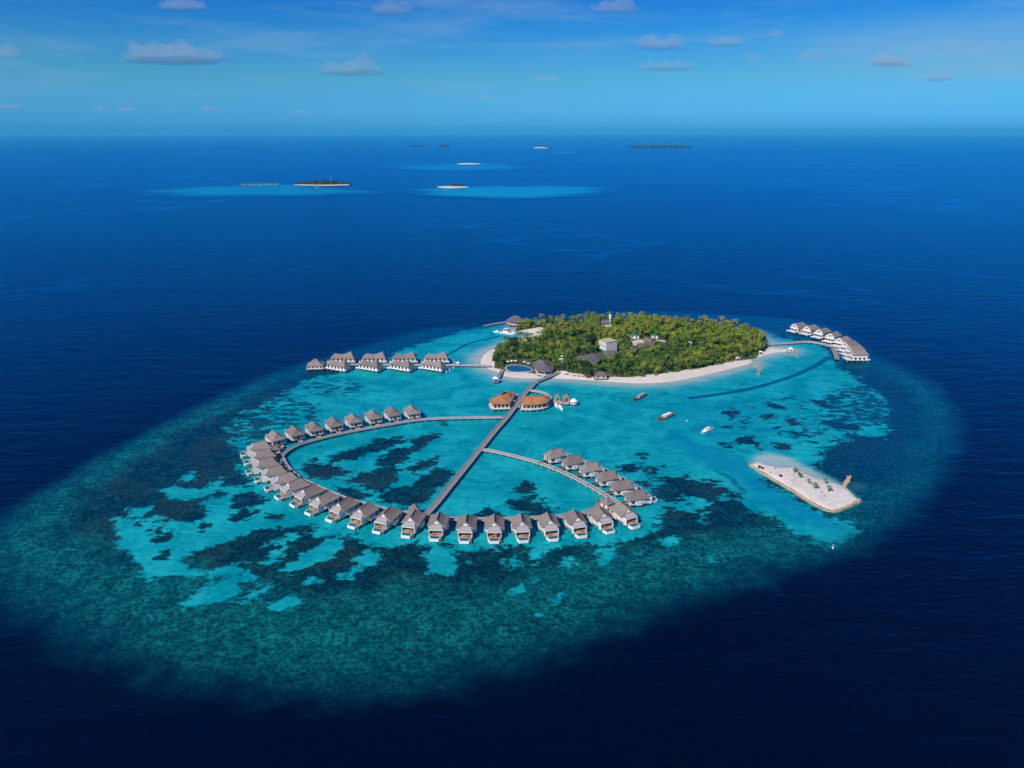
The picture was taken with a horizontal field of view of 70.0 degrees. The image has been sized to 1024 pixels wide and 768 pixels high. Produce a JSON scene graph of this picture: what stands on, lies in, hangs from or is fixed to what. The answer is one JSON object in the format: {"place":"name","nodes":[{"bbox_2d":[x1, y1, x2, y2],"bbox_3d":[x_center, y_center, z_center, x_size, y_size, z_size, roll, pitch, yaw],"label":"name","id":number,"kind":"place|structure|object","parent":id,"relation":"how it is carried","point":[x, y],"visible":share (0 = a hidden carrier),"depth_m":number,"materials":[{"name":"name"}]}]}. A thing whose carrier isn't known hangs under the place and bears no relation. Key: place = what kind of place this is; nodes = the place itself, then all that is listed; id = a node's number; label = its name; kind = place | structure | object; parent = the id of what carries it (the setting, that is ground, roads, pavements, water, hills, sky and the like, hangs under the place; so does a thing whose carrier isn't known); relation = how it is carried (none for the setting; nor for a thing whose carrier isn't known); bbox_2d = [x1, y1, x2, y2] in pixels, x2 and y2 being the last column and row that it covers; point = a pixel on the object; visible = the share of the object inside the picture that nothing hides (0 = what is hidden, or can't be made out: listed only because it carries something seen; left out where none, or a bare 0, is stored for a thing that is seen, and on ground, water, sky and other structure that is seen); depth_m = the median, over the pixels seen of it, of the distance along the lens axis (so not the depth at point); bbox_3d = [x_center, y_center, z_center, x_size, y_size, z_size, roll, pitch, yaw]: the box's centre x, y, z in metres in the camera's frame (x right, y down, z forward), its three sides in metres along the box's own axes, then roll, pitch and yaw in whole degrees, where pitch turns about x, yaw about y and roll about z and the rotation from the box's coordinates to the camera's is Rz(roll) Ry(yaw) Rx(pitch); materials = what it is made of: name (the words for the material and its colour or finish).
{"place":"outdoors","nodes":[
{"label":"outdoors","id":0,"kind":"place"},
{"bbox_2d":[0,147,103,147],"bbox_3d":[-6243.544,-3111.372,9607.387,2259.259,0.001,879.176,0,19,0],"label":"shallow water","id":1,"kind":"structure","parent":0,"point":[51,147],"depth_m":9447.93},
{"bbox_2d":[102,145,285,146],"bbox_3d":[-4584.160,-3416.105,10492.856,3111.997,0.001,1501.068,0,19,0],"label":"shallow water","id":2,"kind":"structure","parent":0,"point":[189,146],"depth_m":10123.00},
{"bbox_2d":[117,183,392,197],"bbox_3d":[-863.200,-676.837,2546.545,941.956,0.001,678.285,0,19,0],"label":"shallow water","id":3,"kind":"structure","parent":0,"point":[239,190],"depth_m":2469.12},
{"bbox_2d":[296,184,349,185],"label":"sand island","id":4,"kind":"structure","parent":0,"point":[324,184],"depth_m":2780.54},
{"bbox_2d":[296,180,351,184],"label":"forest","id":5,"kind":"object","parent":4,"relation":"on","point":[318,182],"visible":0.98,"depth_m":2797.81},
{"bbox_2d":[282,147,385,148],"bbox_3d":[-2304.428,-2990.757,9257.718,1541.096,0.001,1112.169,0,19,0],"label":"shallow water","id":6,"kind":"structure","parent":0,"point":[333,147],"depth_m":9453.95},
{"bbox_2d":[374,146,449,147],"bbox_3d":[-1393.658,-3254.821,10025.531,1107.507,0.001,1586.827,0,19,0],"label":"shallow water","id":7,"kind":"structure","parent":0,"point":[410,146],"depth_m":10135.88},
{"bbox_2d":[380,162,531,171],"bbox_3d":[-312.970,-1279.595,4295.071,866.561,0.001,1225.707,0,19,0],"label":"shallow water","id":8,"kind":"structure","parent":0,"point":[457,166],"depth_m":4137.50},
{"bbox_2d":[437,147,494,148],"bbox_3d":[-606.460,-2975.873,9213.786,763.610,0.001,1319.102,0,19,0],"label":"shallow water","id":9,"kind":"structure","parent":0,"point":[463,147],"depth_m":9441.91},
{"bbox_2d":[435,146,526,149],"bbox_3d":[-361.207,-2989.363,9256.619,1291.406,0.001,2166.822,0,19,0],"label":"shallow water","id":10,"kind":"structure","parent":0,"point":[481,146],"depth_m":9502.13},
{"bbox_2d":[0,135,1023,767],"bbox_3d":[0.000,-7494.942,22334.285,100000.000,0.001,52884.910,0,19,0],"label":"sea","id":11,"kind":"structure","parent":0,"point":[180,587],"depth_m":446.00,"materials":[{"name":"liquid"}]},
{"bbox_2d":[240,440,271,458],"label":"pool villa","id":12,"kind":"object","parent":11,"relation":"in","point":[255,446],"visible":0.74,"depth_m":452.21,"materials":[{"name":"grey wood"}]},
{"bbox_2d":[243,448,283,465],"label":"pool villa","id":13,"kind":"object","parent":11,"relation":"in","point":[261,454],"visible":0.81,"depth_m":441.24,"materials":[{"name":"grey wood"}]},
{"bbox_2d":[245,457,286,475],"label":"pool villa","id":14,"kind":"object","parent":11,"relation":"in","point":[260,465],"visible":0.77,"depth_m":428.76,"materials":[{"name":"grey wood"}]},
{"bbox_2d":[254,465,287,484],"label":"pool villa","id":15,"kind":"object","parent":11,"relation":"in","point":[268,474],"visible":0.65,"depth_m":418.49,"materials":[{"name":"grey wood"}]},
{"bbox_2d":[264,430,286,447],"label":"pool villa","id":16,"kind":"object","parent":11,"relation":"in","point":[274,438],"visible":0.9,"depth_m":466.05,"materials":[{"name":"grey wood"}]},
{"bbox_2d":[264,471,306,492],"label":"pool villa","id":17,"kind":"object","parent":11,"relation":"in","point":[278,481],"visible":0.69,"depth_m":409.34,"materials":[{"name":"grey wood"}]},
{"bbox_2d":[274,477,313,500],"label":"pool villa","id":18,"kind":"object","parent":11,"relation":"in","point":[290,489],"visible":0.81,"depth_m":401.31,"materials":[{"name":"grey wood"}]},
{"bbox_2d":[284,425,305,441],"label":"pool villa","id":19,"kind":"object","parent":11,"relation":"in","point":[292,433],"visible":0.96,"depth_m":473.88,"materials":[{"name":"grey wood"}]},
{"bbox_2d":[289,483,327,508],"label":"pool villa","id":20,"kind":"object","parent":11,"relation":"in","point":[306,495],"visible":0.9,"depth_m":393.98,"materials":[{"name":"grey wood"}]},
{"bbox_2d":[304,420,323,437],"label":"pool villa","id":21,"kind":"object","parent":11,"relation":"in","point":[312,428],"visible":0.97,"depth_m":480.94,"materials":[{"name":"grey wood"}]},
{"bbox_2d":[306,359,324,370],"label":"spa pavilion","id":22,"kind":"structure","parent":11,"relation":"in","point":[315,364],"depth_m":614.35,"materials":[{"name":"grey wood"}]},
{"bbox_2d":[304,490,341,516],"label":"pool villa","id":23,"kind":"object","parent":11,"relation":"in","point":[328,499],"visible":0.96,"depth_m":386.35,"materials":[{"name":"grey wood"}]},
{"bbox_2d":[324,416,343,433],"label":"pool villa","id":24,"kind":"object","parent":11,"relation":"in","point":[331,424],"visible":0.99,"depth_m":488.17,"materials":[{"name":"grey wood"}]},
{"bbox_2d":[324,360,351,371],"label":"family villa","id":25,"kind":"object","parent":11,"relation":"in","point":[344,365],"visible":1,"depth_m":612.18,"materials":[{"name":"grey wood"}]},
{"bbox_2d":[327,351,356,362],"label":"family villa","id":26,"kind":"object","parent":11,"relation":"in","point":[349,356],"visible":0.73,"depth_m":632.59,"materials":[{"name":"grey wood"}]},
{"bbox_2d":[325,496,361,523],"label":"pool villa","id":27,"kind":"object","parent":11,"relation":"in","point":[344,507],"visible":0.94,"depth_m":379.98,"materials":[{"name":"grey wood"}]},
{"bbox_2d":[344,413,362,428],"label":"pool villa","id":28,"kind":"object","parent":11,"relation":"in","point":[353,420],"visible":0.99,"depth_m":494.49,"materials":[{"name":"grey wood"}]},
{"bbox_2d":[347,501,380,529],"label":"pool villa","id":29,"kind":"object","parent":11,"relation":"in","point":[368,511],"visible":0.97,"depth_m":373.99,"materials":[{"name":"grey wood"}]},
{"bbox_2d":[356,360,383,372],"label":"family villa","id":30,"kind":"object","parent":11,"relation":"in","point":[376,365],"visible":1,"depth_m":612.00,"materials":[{"name":"grey wood"}]},
{"bbox_2d":[364,409,382,424],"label":"pool villa","id":31,"kind":"object","parent":11,"relation":"in","point":[371,416],"visible":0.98,"depth_m":500.95,"materials":[{"name":"grey wood"}]},
{"bbox_2d":[359,351,387,363],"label":"family villa","id":32,"kind":"object","parent":11,"relation":"in","point":[380,357],"visible":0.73,"depth_m":632.63,"materials":[{"name":"grey wood"}]},
{"bbox_2d":[372,505,402,534],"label":"pool villa","id":33,"kind":"object","parent":11,"relation":"in","point":[387,518],"visible":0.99,"depth_m":369.65,"materials":[{"name":"grey wood"}]},
{"bbox_2d":[280,416,502,455],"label":"jetty","id":34,"kind":"object","parent":11,"relation":"on","point":[285,452],"visible":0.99,"depth_m":495.98,"materials":[{"name":"grey wood"}]},
{"bbox_2d":[383,406,401,421],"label":"pool villa","id":35,"kind":"object","parent":11,"relation":"in","point":[391,413],"visible":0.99,"depth_m":506.51,"materials":[{"name":"grey wood"}]},
{"bbox_2d":[387,360,415,371],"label":"family villa","id":36,"kind":"object","parent":11,"relation":"in","point":[408,365],"visible":1,"depth_m":612.15,"materials":[{"name":"grey wood"}]},
{"bbox_2d":[389,351,417,362],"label":"family villa","id":37,"kind":"object","parent":11,"relation":"in","point":[411,356],"visible":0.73,"depth_m":632.62,"materials":[{"name":"grey wood"}]},
{"bbox_2d":[324,363,490,367],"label":"jetty","id":38,"kind":"object","parent":11,"relation":"in","point":[447,365],"visible":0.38,"depth_m":624.04,"materials":[{"name":"grey wood"}]},
{"bbox_2d":[403,404,420,419],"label":"pool villa","id":39,"kind":"object","parent":11,"relation":"in","point":[410,411],"visible":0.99,"depth_m":509.43,"materials":[{"name":"grey wood"}]},
{"bbox_2d":[401,509,426,538],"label":"pool villa","id":40,"kind":"object","parent":11,"relation":"in","point":[414,520],"visible":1,"depth_m":365.93,"materials":[{"name":"grey wood"}]},
{"bbox_2d":[418,360,446,371],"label":"family villa","id":41,"kind":"object","parent":11,"relation":"in","point":[439,365],"visible":1,"depth_m":612.18,"materials":[{"name":"grey wood"}]},
{"bbox_2d":[421,351,449,362],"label":"family villa","id":42,"kind":"object","parent":11,"relation":"in","point":[443,356],"visible":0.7,"depth_m":632.62,"materials":[{"name":"grey wood"}]},
{"bbox_2d":[427,511,449,541],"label":"pool villa","id":43,"kind":"object","parent":11,"relation":"in","point":[438,524],"visible":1,"depth_m":363.18,"materials":[{"name":"grey wood"}]},
{"bbox_2d":[280,457,600,522],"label":"jetty","id":44,"kind":"object","parent":11,"relation":"on","point":[290,469],"visible":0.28,"depth_m":385.29,"materials":[{"name":"grey wood"}]},
{"bbox_2d":[456,514,477,543],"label":"pool villa","id":45,"kind":"object","parent":11,"relation":"in","point":[466,524],"visible":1,"depth_m":361.12,"materials":[{"name":"grey wood"}]},
{"bbox_2d":[424,381,537,515],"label":"jetty","id":46,"kind":"object","parent":11,"relation":"in","point":[433,506],"visible":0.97,"depth_m":449.97,"materials":[{"name":"grey wood"}]},
{"bbox_2d":[484,513,504,543],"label":"pool villa","id":47,"kind":"object","parent":11,"relation":"in","point":[494,523],"visible":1,"depth_m":361.39,"materials":[{"name":"grey wood"}]},
{"bbox_2d":[489,391,515,410],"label":"restaurant","id":48,"kind":"structure","parent":11,"relation":"on","point":[503,400],"depth_m":530.32,"materials":[{"name":"brown wood"}]},
{"bbox_2d":[499,328,514,334],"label":"catamaran","id":49,"kind":"object","parent":11,"relation":"on","point":[506,331],"visible":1,"depth_m":728.32,"materials":[{"name":"white paint"}]},
{"bbox_2d":[505,316,524,327],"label":"arrival pavilion","id":50,"kind":"structure","parent":11,"relation":"in","point":[513,320],"depth_m":755.20,"materials":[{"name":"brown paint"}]},
{"bbox_2d":[510,513,531,543],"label":"pool villa","id":51,"kind":"object","parent":11,"relation":"in","point":[521,525],"visible":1,"depth_m":361.73,"materials":[{"name":"grey wood"}]},
{"bbox_2d":[520,395,550,411],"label":"restaurant","id":52,"kind":"structure","parent":11,"relation":"on","point":[533,402],"depth_m":527.57,"materials":[{"name":"brown wood"}]},
{"bbox_2d":[536,512,559,541],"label":"pool villa","id":53,"kind":"object","parent":11,"relation":"in","point":[547,522],"visible":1,"depth_m":363.13,"materials":[{"name":"grey wood"}]},
{"bbox_2d":[535,371,560,381],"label":"jetty","id":54,"kind":"object","parent":11,"relation":"in","point":[547,377],"visible":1,"depth_m":594.09,"materials":[{"name":"grey wood"}]},
{"bbox_2d":[482,448,619,503],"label":"jetty","id":55,"kind":"object","parent":11,"relation":"on","point":[594,488],"visible":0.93,"depth_m":430.58,"materials":[{"name":"grey wood"}]},
{"bbox_2d":[535,447,570,464],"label":"pool villa","id":56,"kind":"object","parent":11,"relation":"in","point":[556,455],"visible":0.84,"depth_m":441.78,"materials":[{"name":"grey wood"}]},
{"bbox_2d":[552,454,590,471],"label":"pool villa","id":57,"kind":"object","parent":11,"relation":"in","point":[570,462],"visible":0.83,"depth_m":432.90,"materials":[{"name":"grey wood"}]},
{"bbox_2d":[562,509,587,538],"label":"pool villa","id":58,"kind":"object","parent":11,"relation":"in","point":[575,521],"visible":0.99,"depth_m":365.87,"materials":[{"name":"grey wood"}]},
{"bbox_2d":[569,461,607,478],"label":"pool villa","id":59,"kind":"object","parent":11,"relation":"in","point":[588,469],"visible":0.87,"depth_m":423.88,"materials":[{"name":"grey wood"}]},
{"bbox_2d":[585,505,615,534],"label":"pool villa","id":60,"kind":"object","parent":11,"relation":"in","point":[600,518],"visible":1,"depth_m":369.65,"materials":[{"name":"grey wood"}]},
{"bbox_2d":[585,470,625,487],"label":"pool villa","id":61,"kind":"object","parent":11,"relation":"in","point":[605,478],"visible":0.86,"depth_m":413.06,"materials":[{"name":"grey wood"}]},
{"bbox_2d":[599,479,641,495],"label":"pool villa","id":62,"kind":"object","parent":11,"relation":"in","point":[619,487],"visible":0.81,"depth_m":402.35,"materials":[{"name":"grey wood"}]},
{"bbox_2d":[608,501,640,529],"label":"pool villa","id":63,"kind":"object","parent":11,"relation":"in","point":[623,513],"visible":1,"depth_m":373.95,"materials":[{"name":"grey wood"}]},
{"bbox_2d":[613,489,657,507],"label":"pool villa","id":64,"kind":"object","parent":11,"relation":"in","point":[638,497],"visible":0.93,"depth_m":391.55,"materials":[{"name":"grey wood"}]},
{"bbox_2d":[633,393,647,400],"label":"dhoni","id":65,"kind":"object","parent":11,"relation":"on","point":[640,396],"visible":1,"depth_m":550.42,"materials":[{"name":"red paint"}]},
{"bbox_2d":[627,145,692,147],"bbox_3d":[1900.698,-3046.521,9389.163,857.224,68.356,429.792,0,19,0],"label":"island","id":66,"kind":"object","parent":11,"relation":"on","point":[660,146],"visible":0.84,"depth_m":9305.37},
{"bbox_2d":[658,412,674,420],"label":"dhoni","id":67,"kind":"object","parent":11,"relation":"on","point":[667,415],"visible":1,"depth_m":512.94,"materials":[{"name":"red paint"}]},
{"bbox_2d":[786,322,807,332],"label":"two storey villa","id":68,"kind":"object","parent":11,"relation":"on","point":[797,327],"visible":0.8,"depth_m":729.69,"materials":[{"name":"white paint"}]},
{"bbox_2d":[767,341,831,346],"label":"jetty","id":69,"kind":"object","parent":11,"relation":"in","point":[808,342],"visible":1,"depth_m":690.09,"materials":[{"name":"grey wood"}]},
{"bbox_2d":[752,462,856,509],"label":"sand islet","id":70,"kind":"object","parent":11,"relation":"in","point":[840,496],"visible":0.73,"depth_m":410.13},
{"bbox_2d":[749,463,860,512],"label":"sandbag wall","id":71,"kind":"structure","parent":70,"relation":"on","point":[855,502],"depth_m":398.36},
{"bbox_2d":[843,475,851,487],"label":"groyne","id":72,"kind":"object","parent":70,"relation":"on","point":[846,481],"visible":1,"depth_m":418.46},
{"bbox_2d":[799,324,819,335],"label":"two storey villa","id":73,"kind":"object","parent":11,"relation":"on","point":[809,330],"visible":0.81,"depth_m":720.45,"materials":[{"name":"white paint"}]},
{"bbox_2d":[810,327,830,339],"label":"two storey villa","id":74,"kind":"object","parent":11,"relation":"on","point":[821,333],"visible":0.81,"depth_m":709.10,"materials":[{"name":"white paint"}]},
{"bbox_2d":[821,331,841,343],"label":"two storey villa","id":75,"kind":"object","parent":11,"relation":"on","point":[831,337],"visible":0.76,"depth_m":694.99,"materials":[{"name":"white paint"}]},
{"bbox_2d":[831,347,838,358],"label":"jetty","id":76,"kind":"object","parent":11,"relation":"on","point":[835,353],"visible":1,"depth_m":657.33,"materials":[{"name":"grey wood"}]},
{"bbox_2d":[830,336,851,347],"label":"two storey villa","id":77,"kind":"object","parent":11,"relation":"on","point":[838,341],"visible":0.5,"depth_m":680.05,"materials":[{"name":"white paint"}]},
{"bbox_2d":[835,340,859,351],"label":"two storey villa","id":78,"kind":"object","parent":11,"relation":"on","point":[846,344],"visible":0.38,"depth_m":666.47,"materials":[{"name":"white paint"}]},
{"bbox_2d":[839,345,864,356],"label":"two storey villa","id":79,"kind":"object","parent":11,"relation":"on","point":[853,347],"visible":0.43,"depth_m":652.81,"materials":[{"name":"white paint"}]},
{"bbox_2d":[842,350,869,361],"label":"two storey villa","id":80,"kind":"object","parent":11,"relation":"on","point":[858,355],"visible":1,"depth_m":637.65,"materials":[{"name":"white paint"}]},
{"bbox_2d":[0,0,1023,134],"label":"sky","id":81,"kind":"structure","parent":0,"point":[68,67],"materials":[{"name":"blue"}]},
{"bbox_2d":[399,184,629,199],"bbox_3d":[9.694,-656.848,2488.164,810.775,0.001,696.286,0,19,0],"label":"shallow water","id":82,"kind":"structure","parent":0,"point":[518,192],"depth_m":2467.56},
{"bbox_2d":[470,148,587,149],"bbox_3d":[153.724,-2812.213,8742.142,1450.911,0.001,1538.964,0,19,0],"label":"shallow water","id":83,"kind":"structure","parent":0,"point":[528,149],"depth_m":8405.09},
{"bbox_2d":[548,151,585,153],"bbox_3d":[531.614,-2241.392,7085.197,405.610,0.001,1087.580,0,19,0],"label":"shallow water","id":84,"kind":"structure","parent":0,"point":[566,152],"depth_m":7164.98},
{"bbox_2d":[494,322,769,377],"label":"soil","id":85,"kind":"structure","parent":0,"point":[519,361],"depth_m":632.35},
{"bbox_2d":[533,359,554,375],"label":"pool bar","id":86,"kind":"object","parent":85,"relation":"on","point":[543,367],"visible":1,"depth_m":606.29,"materials":[{"name":"grey wood"}]},
{"bbox_2d":[571,353,600,366],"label":"slate hall","id":87,"kind":"structure","parent":85,"relation":"on","point":[593,358],"depth_m":626.60,"materials":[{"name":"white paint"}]},
{"bbox_2d":[584,334,596,342],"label":"banyan tree","id":88,"kind":"object","parent":85,"relation":"on","point":[591,338],"visible":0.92,"depth_m":672.03,"materials":[{"name":"green plant"}]},
{"bbox_2d":[593,372,607,378],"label":"beach bar","id":89,"kind":"object","parent":85,"relation":"on","point":[600,375],"visible":1,"depth_m":591.34,"materials":[{"name":"grey wood"}]},
{"bbox_2d":[598,338,617,352],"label":"white building","id":90,"kind":"structure","parent":85,"relation":"on","point":[605,344],"depth_m":658.87,"materials":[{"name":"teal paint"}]},
{"bbox_2d":[603,350,618,356],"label":"slate lodge","id":91,"kind":"structure","parent":85,"relation":"on","point":[606,353],"depth_m":641.20,"materials":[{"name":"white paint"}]},
{"bbox_2d":[491,319,768,376],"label":"undergrowth","id":92,"kind":"object","parent":85,"relation":"on","point":[622,354],"visible":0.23,"depth_m":643.82,"materials":[{"name":"green plant"}]},
{"bbox_2d":[526,314,766,345],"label":"woodland","id":93,"kind":"object","parent":92,"relation":"on","point":[708,327],"visible":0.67,"depth_m":717.09,"materials":[{"name":"green plant"}]},
{"bbox_2d":[629,339,665,350],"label":"yard","id":94,"kind":"structure","parent":85,"relation":"on","point":[634,342],"depth_m":694.03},
{"bbox_2d":[636,341,665,348],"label":"service building","id":95,"kind":"structure","parent":94,"relation":"on","point":[647,343],"depth_m":671.58,"materials":[{"name":"grey wood"}]},
{"bbox_2d":[481,323,787,382],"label":"beach","id":96,"kind":"structure","parent":0,"point":[486,358],"depth_m":605.40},
{"bbox_2d":[505,365,532,372],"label":"swimming pool","id":97,"kind":"structure","parent":96,"relation":"on","point":[517,368],"depth_m":612.72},
{"bbox_2d":[517,311,766,345],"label":"palm grove","id":98,"kind":"object","parent":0,"point":[626,324],"visible":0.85,"depth_m":725.72,"materials":[{"name":"green plant"}]},
{"bbox_2d":[592,147,737,148],"bbox_3d":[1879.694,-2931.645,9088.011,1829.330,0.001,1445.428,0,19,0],"label":"shallow water","id":99,"kind":"structure","parent":0,"point":[664,148],"depth_m":8906.04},
{"bbox_2d":[693,149,922,149],"bbox_3d":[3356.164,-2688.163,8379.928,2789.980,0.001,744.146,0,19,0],"label":"shallow water","id":100,"kind":"structure","parent":0,"point":[807,149],"depth_m":8373.11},
{"bbox_2d":[763,150,1023,151],"bbox_3d":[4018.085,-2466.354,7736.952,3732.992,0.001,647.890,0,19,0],"label":"shallow water","id":101,"kind":"structure","parent":0,"point":[891,150],"depth_m":7928.32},
{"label":"forecourt","id":102,"kind":"object","parent":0,"visible":0},
{"bbox_2d":[272,444,281,453],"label":"gatehouse","id":103,"kind":"object","parent":102,"relation":"on","point":[277,448],"visible":0.8,"depth_m":453.10,"materials":[{"name":"grey wood"}]},
{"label":"forecourt","id":104,"kind":"object","parent":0,"visible":0},
{"bbox_2d":[408,504,420,511],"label":"gatehouse","id":105,"kind":"object","parent":104,"relation":"on","point":[413,507],"visible":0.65,"depth_m":380.11,"materials":[{"name":"grey wood"}]},
{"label":"forecourt","id":106,"kind":"object","parent":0,"visible":0},
{"bbox_2d":[598,497,614,510],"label":"gatehouse","id":107,"kind":"object","parent":106,"relation":"on","point":[607,502],"visible":0.92,"depth_m":387.14,"materials":[{"name":"grey wood"}]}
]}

